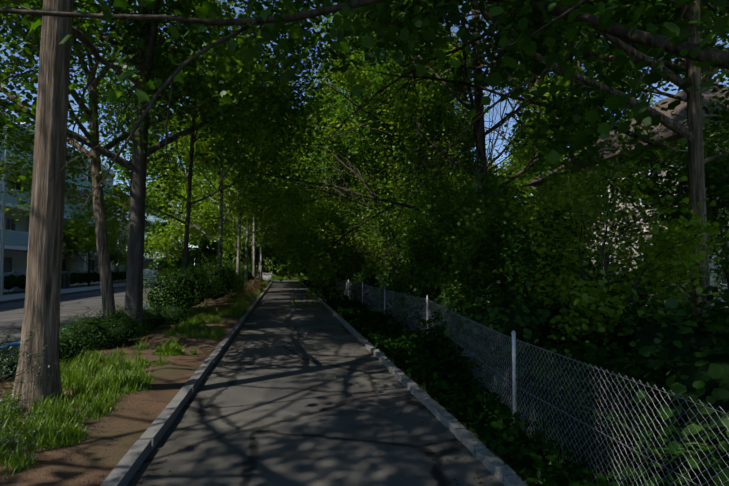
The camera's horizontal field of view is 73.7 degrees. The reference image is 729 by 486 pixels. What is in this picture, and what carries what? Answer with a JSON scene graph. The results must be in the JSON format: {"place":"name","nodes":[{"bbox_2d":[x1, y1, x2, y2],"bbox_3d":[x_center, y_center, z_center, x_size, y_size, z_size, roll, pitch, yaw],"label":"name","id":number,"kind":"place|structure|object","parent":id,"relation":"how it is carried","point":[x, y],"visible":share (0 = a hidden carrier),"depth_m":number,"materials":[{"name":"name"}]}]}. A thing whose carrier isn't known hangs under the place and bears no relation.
{"place":"outdoors","nodes":[
{"label":"outdoors","id":0,"kind":"place"},
{"bbox_2d":[0,109,114,291],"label":"apartment block walls","id":1,"kind":"structure","parent":0,"point":[19,254],"depth_m":38.77,"materials":[{"name":"grey paint"}]},
{"bbox_2d":[4,141,93,272],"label":"apartment block windows","id":2,"kind":"structure","parent":1,"relation":"in","point":[7,264],"depth_m":36.66,"materials":[{"name":"black glass"}]},
{"bbox_2d":[0,141,109,272],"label":"window frames","id":3,"kind":"structure","parent":1,"relation":"attached to","point":[27,232],"depth_m":36.76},
{"bbox_2d":[0,143,112,275],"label":"apartment block balcony glass","id":4,"kind":"object","parent":1,"relation":"attached to","point":[13,238],"visible":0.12,"depth_m":34.87,"materials":[{"name":"glass"}]},
{"bbox_2d":[61,274,65,286],"bbox_3d":[-22.642,2.798,36.192,0.665,1.005,0.737,0,-3,-9],"label":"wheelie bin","id":5,"kind":"object","parent":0,"point":[64,281],"visible":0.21,"depth_m":36.03,"materials":[{"name":"grey plastic"}]},
{"bbox_2d":[0,284,155,357],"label":"road","id":6,"kind":"structure","parent":0,"point":[11,315],"depth_m":19.35,"materials":[{"name":"grey asphalt"}]},
{"bbox_2d":[0,306,144,347],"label":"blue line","id":7,"kind":"object","parent":6,"relation":"on","point":[15,343],"visible":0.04,"depth_m":10.65,"materials":[{"name":"paint"}]},
{"bbox_2d":[0,282,154,303],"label":"road kerb","id":8,"kind":"structure","parent":6,"relation":"on","point":[23,299],"depth_m":29.59,"materials":[{"name":"concrete"}]},
{"bbox_2d":[0,279,156,300],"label":"pavement","id":9,"kind":"structure","parent":0,"point":[14,296],"depth_m":32.24,"materials":[{"name":"concrete"}]},
{"bbox_2d":[0,121,35,294],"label":"lamp post","id":10,"kind":"object","parent":9,"relation":"on","point":[2,254],"visible":0.52,"depth_m":26.97,"materials":[{"name":"grey metal"}]},
{"bbox_2d":[0,280,271,485],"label":"verge ground","id":11,"kind":"structure","parent":0,"point":[97,455],"depth_m":5.11,"materials":[{"name":"soil"}]},
{"bbox_2d":[0,279,270,476],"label":"verge grass","id":12,"kind":"structure","parent":11,"relation":"on","point":[115,377],"depth_m":5.96,"materials":[{"name":"green plant"}]},
{"bbox_2d":[0,0,321,276],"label":"lime tree","id":13,"kind":"object","parent":11,"relation":"on","point":[109,212],"depth_m":15.69,"materials":[{"name":"green plant"}]},
{"bbox_2d":[0,0,377,318],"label":"lime tree","id":14,"kind":"object","parent":11,"relation":"on","point":[13,58],"depth_m":11.27,"materials":[{"name":"green plant"}]},
{"bbox_2d":[0,0,393,412],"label":"lime tree","id":15,"kind":"object","parent":11,"relation":"on","point":[41,311],"depth_m":5.70,"materials":[{"name":"green plant"}]},
{"bbox_2d":[143,255,262,315],"bbox_3d":[-8.648,1.901,32.365,3.602,2.398,39.199,0,-3,-9],"label":"hedge","id":16,"kind":"object","parent":11,"relation":"on","point":[201,272],"depth_m":15.68,"materials":[{"name":"green plant"}]},
{"bbox_2d":[121,57,304,299],"bbox_3d":[-7.293,-3.453,23.076,8.995,12.658,8.739,0,-3,-9],"label":"tree","id":17,"kind":"object","parent":11,"relation":"on","point":[154,240],"depth_m":23.02,"materials":[{"name":"green plant"}]},
{"bbox_2d":[0,0,441,334],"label":"lime tree","id":18,"kind":"object","parent":11,"relation":"on","point":[259,68],"depth_m":10.87,"materials":[{"name":"green plant"}]},
{"bbox_2d":[207,186,274,277],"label":"tree","id":19,"kind":"object","parent":11,"relation":"on","point":[265,244],"depth_m":41.40,"materials":[{"name":"green plant"}]},
{"bbox_2d":[149,91,344,293],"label":"tree","id":20,"kind":"object","parent":11,"relation":"on","point":[197,189],"depth_m":27.71,"materials":[{"name":"green plant"}]},
{"bbox_2d":[182,125,313,278],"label":"tree","id":21,"kind":"object","parent":11,"relation":"on","point":[203,210],"depth_m":34.70,"materials":[{"name":"green plant"}]},
{"bbox_2d":[193,163,305,270],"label":"tree","id":22,"kind":"object","parent":11,"relation":"on","point":[232,242],"depth_m":37.25,"materials":[{"name":"green plant"}]},
{"bbox_2d":[210,207,293,280],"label":"tree","id":23,"kind":"object","parent":11,"relation":"on","point":[228,230],"depth_m":47.83,"materials":[{"name":"green plant"}]},
{"bbox_2d":[240,276,264,300],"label":"dry weed leaves","id":24,"kind":"object","parent":11,"relation":"on","point":[252,289],"visible":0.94,"depth_m":25.86,"materials":[{"name":"brown plant"}]},
{"bbox_2d":[194,115,343,291],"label":"tree","id":25,"kind":"object","parent":11,"relation":"on","point":[212,222],"depth_m":29.94,"materials":[{"name":"green plant"}]},
{"bbox_2d":[143,210,181,277],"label":"apartment block walls","id":26,"kind":"structure","parent":0,"point":[146,263],"depth_m":79.65,"materials":[{"name":"white paint"}]},
{"bbox_2d":[143,213,180,275],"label":"balcony glass","id":27,"kind":"object","parent":26,"relation":"attached to","point":[151,272],"visible":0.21,"depth_m":77.73,"materials":[{"name":"blue glass"}]},
{"bbox_2d":[257,273,271,280],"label":"concrete planter","id":28,"kind":"object","parent":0,"point":[266,276],"visible":0.29,"depth_m":54.45,"materials":[{"name":"grey concrete"}]},
{"bbox_2d":[271,275,309,279],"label":"lawn","id":29,"kind":"structure","parent":0,"point":[274,277],"depth_m":60.77,"materials":[{"name":"green plant"}]},
{"bbox_2d":[154,220,271,276],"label":"tree","id":30,"kind":"object","parent":29,"relation":"on","point":[178,264],"depth_m":59.30,"materials":[{"name":"green plant"}]},
{"bbox_2d":[208,230,299,275],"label":"tree","id":31,"kind":"object","parent":29,"relation":"on","point":[242,254],"depth_m":61.86,"materials":[{"name":"green plant"}]},
{"bbox_2d":[147,240,384,275],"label":"bushes","id":32,"kind":"object","parent":29,"relation":"on","point":[264,263],"depth_m":61.35,"materials":[{"name":"green plant"}]},
{"bbox_2d":[127,281,503,485],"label":"path","id":33,"kind":"structure","parent":0,"point":[295,418],"depth_m":5.34,"materials":[{"name":"grey asphalt"}]},
{"bbox_2d":[136,283,275,485],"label":"path litter","id":34,"kind":"object","parent":33,"relation":"on","point":[199,398],"depth_m":5.63,"materials":[{"name":"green plant"}]},
{"bbox_2d":[224,361,254,365],"bbox_3d":[-2.192,2.121,8.552,0.500,0.013,0.300,0,-3,-9],"label":"drain grate","id":35,"kind":"object","parent":33,"relation":"on","point":[239,363],"visible":1,"depth_m":8.54,"materials":[{"name":"metal"}]},
{"bbox_2d":[298,283,499,485],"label":"path litter","id":36,"kind":"object","parent":33,"relation":"on","point":[480,482],"depth_m":5.34,"materials":[{"name":"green plant"}]},
{"bbox_2d":[277,155,399,275],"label":"tree","id":37,"kind":"object","parent":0,"point":[332,231],"depth_m":29.85,"materials":[{"name":"green plant"}]},
{"bbox_2d":[317,186,370,269],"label":"tree","id":38,"kind":"object","parent":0,"point":[349,228],"depth_m":33.74,"materials":[{"name":"green plant"}]},
{"bbox_2d":[296,191,396,285],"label":"tree","id":39,"kind":"object","parent":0,"point":[343,238],"depth_m":36.60,"materials":[{"name":"green plant"}]},
{"bbox_2d":[3,270,691,485],"bbox_3d":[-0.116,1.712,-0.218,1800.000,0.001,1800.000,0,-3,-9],"label":"ground","id":40,"kind":"structure","parent":0,"point":[505,460],"depth_m":4.93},
{"bbox_2d":[12,270,26,290],"bbox_3d":[-22.352,2.483,32.602,1.400,1.370,2.000,0,-3,-9],"label":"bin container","id":41,"kind":"object","parent":40,"relation":"on","point":[19,272],"visible":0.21,"depth_m":31.62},
{"bbox_2d":[0,329,53,446],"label":"shrub","id":42,"kind":"object","parent":40,"relation":"on","point":[13,359],"depth_m":4.18,"materials":[{"name":"green plant"}]},
{"bbox_2d":[0,326,59,437],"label":"plant","id":43,"kind":"object","parent":40,"relation":"on","point":[24,343],"depth_m":4.90,"materials":[{"name":"green plant"}]},
{"bbox_2d":[3,268,126,290],"bbox_3d":[-23.402,2.687,40.127,2.113,1.504,26.850,0,-3,-9],"label":"hedge","id":44,"kind":"object","parent":40,"relation":"on","point":[13,277],"depth_m":38.26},
{"bbox_2d":[0,299,200,387],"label":"verge bush","id":45,"kind":"object","parent":40,"relation":"on","point":[65,330],"depth_m":9.67,"materials":[{"name":"green plant"}]},
{"bbox_2d":[62,208,145,285],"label":"small tree","id":46,"kind":"object","parent":40,"relation":"on","point":[116,257],"depth_m":41.78,"materials":[{"name":"green plant"}]},
{"bbox_2d":[111,192,129,280],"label":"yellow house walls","id":47,"kind":"structure","parent":40,"relation":"on","point":[122,267],"depth_m":59.93,"materials":[{"name":"yellow paint"}]},
{"bbox_2d":[114,210,126,271],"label":"window frames","id":48,"kind":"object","parent":47,"relation":"attached to","point":[120,242],"visible":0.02,"depth_m":59.09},
{"bbox_2d":[116,209,128,271],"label":"windows","id":49,"kind":"structure","parent":47,"relation":"in","point":[117,269],"depth_m":59.98,"materials":[{"name":"black glass"}]},
{"bbox_2d":[104,139,214,257],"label":"tree","id":50,"kind":"object","parent":40,"relation":"on","point":[155,180],"depth_m":65.50,"materials":[{"name":"green plant"}]},
{"bbox_2d":[100,281,272,485],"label":"kerb","id":51,"kind":"structure","parent":40,"relation":"on","point":[125,469],"depth_m":5.06,"materials":[{"name":"concrete"}]},
{"bbox_2d":[124,165,311,249],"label":"tree","id":52,"kind":"object","parent":40,"relation":"on","point":[157,222],"depth_m":56.29,"materials":[{"name":"green plant"}]},
{"bbox_2d":[255,223,307,273],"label":"tree","id":53,"kind":"object","parent":40,"relation":"on","point":[272,254],"visible":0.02,"depth_m":66.80,"materials":[{"name":"green plant"}]},
{"bbox_2d":[274,121,308,276],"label":"tree","id":54,"kind":"object","parent":40,"relation":"on","point":[295,155],"depth_m":68.81,"materials":[{"name":"green plant"}]},
{"bbox_2d":[264,102,352,268],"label":"tree","id":55,"kind":"object","parent":40,"relation":"on","point":[302,171],"depth_m":46.01,"materials":[{"name":"green plant"}]},
{"bbox_2d":[281,231,369,279],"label":"tree","id":56,"kind":"object","parent":40,"relation":"on","point":[300,273],"depth_m":51.62,"materials":[{"name":"green plant"}]},
{"bbox_2d":[298,156,371,267],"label":"tree","id":57,"kind":"object","parent":40,"relation":"on","point":[321,214],"depth_m":38.95,"materials":[{"name":"green plant"}]},
{"bbox_2d":[0,0,728,212],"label":"tree","id":58,"kind":"object","parent":40,"relation":"on","point":[268,31],"depth_m":5.39,"materials":[{"name":"green plant"}]},
{"bbox_2d":[275,85,458,265],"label":"tree","id":59,"kind":"object","parent":40,"relation":"on","point":[322,112],"depth_m":36.26,"materials":[{"name":"green plant"}]},
{"bbox_2d":[282,151,463,291],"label":"tree","id":60,"kind":"object","parent":40,"relation":"on","point":[336,172],"depth_m":28.92,"materials":[{"name":"green plant"}]},
{"bbox_2d":[285,115,471,288],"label":"tree","id":61,"kind":"object","parent":40,"relation":"on","point":[319,230],"depth_m":24.55,"materials":[{"name":"green plant"}]},
{"bbox_2d":[296,119,476,271],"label":"tree","id":62,"kind":"object","parent":40,"relation":"on","point":[378,171],"depth_m":28.89,"materials":[{"name":"green plant"}]},
{"bbox_2d":[319,280,465,344],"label":"undergrowth","id":63,"kind":"object","parent":40,"relation":"on","point":[385,310],"visible":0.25,"depth_m":16.74,"materials":[{"name":"green plant"}]},
{"bbox_2d":[292,36,500,270],"bbox_3d":[2.671,-6.085,35.630,16.661,19.328,16.964,0,-3,-9],"label":"tree","id":64,"kind":"object","parent":40,"relation":"on","point":[325,105],"depth_m":33.56,"materials":[{"name":"green plant"}]},
{"bbox_2d":[324,112,473,227],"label":"tree","id":65,"kind":"object","parent":40,"relation":"on","point":[435,151],"depth_m":34.85,"materials":[{"name":"green plant"}]},
{"bbox_2d":[206,0,615,308],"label":"tree","id":66,"kind":"object","parent":40,"relation":"on","point":[354,78],"depth_m":21.15,"materials":[{"name":"green plant"}]},
{"bbox_2d":[294,51,527,225],"bbox_3d":[5.136,-7.973,43.123,22.591,23.815,18.964,0,-3,-9],"label":"tree","id":67,"kind":"object","parent":40,"relation":"on","point":[456,100],"depth_m":39.59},
{"bbox_2d":[314,74,510,281],"bbox_3d":[2.842,-3.860,36.597,14.561,16.741,14.459,0,-3,-9],"label":"tree","id":68,"kind":"object","parent":40,"relation":"on","point":[468,130],"depth_m":32.25,"materials":[{"name":"green plant"}]},
{"bbox_2d":[302,283,526,485],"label":"kerb setts","id":69,"kind":"structure","parent":40,"relation":"on","point":[505,475],"depth_m":5.18,"materials":[{"name":"grey stone"}]},
{"bbox_2d":[296,3,539,227],"bbox_3d":[4.635,-7.044,29.628,17.862,20.666,17.004,0,-3,-9],"label":"tree","id":70,"kind":"object","parent":40,"relation":"on","point":[436,91],"depth_m":26.02,"materials":[{"name":"green plant"}]},
{"bbox_2d":[379,185,464,293],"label":"tree","id":71,"kind":"object","parent":40,"relation":"on","point":[419,204],"depth_m":18.31,"materials":[{"name":"green plant"}]},
{"bbox_2d":[336,279,516,423],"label":"fence posts","id":72,"kind":"object","parent":40,"relation":"on","point":[513,333],"visible":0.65,"depth_m":5.04,"materials":[{"name":"grey metal"}]},
{"bbox_2d":[346,162,518,297],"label":"tree","id":73,"kind":"object","parent":40,"relation":"on","point":[405,217],"depth_m":19.10,"materials":[{"name":"green plant"}]},
{"bbox_2d":[385,194,482,309],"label":"tree","id":74,"kind":"object","parent":40,"relation":"on","point":[419,255],"depth_m":16.40,"materials":[{"name":"green plant"}]},
{"bbox_2d":[307,286,573,485],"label":"weed strip","id":75,"kind":"object","parent":40,"relation":"on","point":[539,474],"visible":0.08,"depth_m":5.06,"materials":[{"name":"green plant"}]},
{"bbox_2d":[320,298,565,482],"bbox_3d":[-2.120,2.969,26.010,0.744,0.065,47.514,0,-3,-9],"label":"litter strip","id":76,"kind":"object","parent":40,"relation":"on","point":[410,377],"visible":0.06,"depth_m":5.24,"materials":[{"name":"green plant"}]},
{"bbox_2d":[325,73,597,248],"bbox_3d":[4.700,-4.134,30.146,14.615,14.895,17.120,0,-3,-9],"label":"tree","id":77,"kind":"object","parent":40,"relation":"on","point":[370,149],"depth_m":25.37,"materials":[{"name":"green plant"}]},
{"bbox_2d":[296,11,626,213],"bbox_3d":[6.429,-8.842,34.392,22.430,24.713,18.784,0,-3,-9],"label":"tree","id":78,"kind":"object","parent":40,"relation":"on","point":[429,127],"depth_m":30.24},
{"bbox_2d":[307,173,618,292],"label":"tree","id":79,"kind":"object","parent":40,"relation":"on","point":[329,272],"depth_m":15.21,"materials":[{"name":"green plant"}]},
{"bbox_2d":[414,184,591,299],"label":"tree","id":80,"kind":"object","parent":79,"relation":"attached to","point":[466,263],"depth_m":11.75,"materials":[{"name":"green plant"}]},
{"bbox_2d":[430,151,722,290],"bbox_3d":[6.896,-0.136,17.078,8.703,5.751,6.173,-1,-3,21],"label":"small tree","id":81,"kind":"object","parent":79,"relation":"attached to","point":[610,211],"depth_m":16.13,"materials":[{"name":"green plant"}]},
{"bbox_2d":[575,120,728,321],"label":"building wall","id":82,"kind":"structure","parent":79,"relation":"attached to","point":[716,178],"depth_m":12.60,"materials":[{"name":"green plant"}]},
{"bbox_2d":[200,0,728,289],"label":"tree","id":83,"kind":"object","parent":40,"relation":"on","point":[370,104],"depth_m":19.74,"materials":[{"name":"green plant"}]},
{"bbox_2d":[392,149,562,300],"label":"tree","id":84,"kind":"object","parent":40,"relation":"on","point":[449,205],"depth_m":13.81,"materials":[{"name":"green plant"}]},
{"bbox_2d":[242,0,728,210],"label":"tree","id":85,"kind":"object","parent":40,"relation":"on","point":[678,34],"depth_m":4.96,"materials":[{"name":"green plant"}]},
{"bbox_2d":[325,288,651,485],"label":"weeds","id":86,"kind":"object","parent":40,"relation":"on","point":[483,392],"visible":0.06,"depth_m":5.17,"materials":[{"name":"green plant"}]},
{"bbox_2d":[456,186,534,215],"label":"small tree","id":87,"kind":"object","parent":40,"relation":"on","point":[513,196],"depth_m":28.38,"materials":[{"name":"green plant"}]},
{"bbox_2d":[301,278,692,485],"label":"ivy strip","id":88,"kind":"object","parent":40,"relation":"on","point":[374,324],"visible":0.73,"depth_m":5.21,"materials":[{"name":"green plant"}]},
{"bbox_2d":[436,87,561,199],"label":"tree","id":89,"kind":"object","parent":40,"relation":"on","point":[520,187],"depth_m":49.17,"materials":[{"name":"green plant"}]},
{"bbox_2d":[329,253,728,452],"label":"shrubs","id":90,"kind":"object","parent":40,"relation":"on","point":[715,371],"depth_m":6.40,"materials":[{"name":"green plant"}]},
{"bbox_2d":[332,0,728,250],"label":"tree","id":91,"kind":"object","parent":40,"relation":"on","point":[626,132],"depth_m":13.61,"materials":[{"name":"green plant"}]},
{"bbox_2d":[336,279,728,485],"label":"chain link fence","id":92,"kind":"object","parent":40,"relation":"on","point":[395,311],"visible":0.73,"depth_m":4.27,"materials":[{"name":"silver metal"}]},
{"bbox_2d":[356,283,728,485],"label":"fence tension wires","id":93,"kind":"object","parent":92,"relation":"attached to","point":[604,371],"visible":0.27,"depth_m":3.54,"materials":[{"name":"grey metal"}]},
{"bbox_2d":[354,0,711,315],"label":"tree","id":94,"kind":"object","parent":40,"relation":"on","point":[693,134],"depth_m":9.69,"materials":[{"name":"green plant"}]},
{"bbox_2d":[361,0,728,316],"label":"tree","id":95,"kind":"object","parent":40,"relation":"on","point":[556,123],"depth_m":9.60,"materials":[{"name":"green plant"}]},
{"bbox_2d":[412,307,728,485],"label":"undergrowth","id":96,"kind":"object","parent":40,"relation":"on","point":[592,356],"visible":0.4,"depth_m":4.66,"materials":[{"name":"green plant"}]},
{"bbox_2d":[426,0,721,203],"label":"tree","id":97,"kind":"object","parent":40,"relation":"on","point":[619,88],"depth_m":31.18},
{"bbox_2d":[430,328,728,476],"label":"ferns","id":98,"kind":"object","parent":40,"relation":"on","point":[656,454],"visible":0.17,"depth_m":4.06,"materials":[{"name":"green plant"}]},
{"bbox_2d":[489,0,728,181],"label":"tree","id":99,"kind":"object","parent":40,"relation":"on","point":[722,80],"depth_m":24.71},
{"bbox_2d":[536,138,728,310],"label":"stone house walls","id":100,"kind":"structure","parent":40,"relation":"on","point":[673,145],"depth_m":20.80,"materials":[{"name":"grey stone"}]},
{"bbox_2d":[532,153,726,285],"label":"stone house frames","id":101,"kind":"structure","parent":100,"relation":"in","point":[640,204],"depth_m":22.35,"materials":[{"name":"white"}]},
{"bbox_2d":[532,165,728,283],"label":"stone house windows","id":102,"kind":"structure","parent":100,"relation":"in","point":[724,280],"depth_m":20.33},
{"bbox_2d":[306,162,396,270],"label":"tree","id":103,"kind":"object","parent":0,"point":[342,212],"depth_m":33.17,"materials":[{"name":"green plant"}]},
{"bbox_2d":[0,0,728,264],"label":"sky","id":104,"kind":"structure","parent":0,"point":[486,118],"materials":[{"name":"blue"}]},
{"bbox_2d":[307,172,428,278],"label":"tree","id":105,"kind":"object","parent":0,"point":[354,234],"depth_m":28.82,"materials":[{"name":"green plant"}]},
{"bbox_2d":[303,118,470,286],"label":"tree","id":106,"kind":"object","parent":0,"point":[334,220],"depth_m":21.74,"materials":[{"name":"green plant"}]},
{"bbox_2d":[324,127,472,276],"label":"tree","id":107,"kind":"object","parent":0,"point":[394,191],"depth_m":21.98,"materials":[{"name":"green plant"}]},
{"bbox_2d":[330,254,507,333],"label":"shrubs","id":108,"kind":"object","parent":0,"point":[412,293],"depth_m":13.16,"materials":[{"name":"green plant"}]},
{"bbox_2d":[464,182,678,332],"bbox_3d":[4.000,0.513,10.023,3.159,3.680,3.795,0,-3,-9],"label":"shrub","id":109,"kind":"object","parent":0,"point":[518,254],"depth_m":9.65,"materials":[{"name":"green plant"}]},
{"bbox_2d":[491,142,728,352],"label":"shrub","id":110,"kind":"object","parent":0,"point":[650,253],"depth_m":7.88,"materials":[{"name":"green plant"}]},
{"bbox_2d":[523,83,728,186],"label":"roof","id":111,"kind":"structure","parent":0,"point":[665,133],"depth_m":21.91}
]}

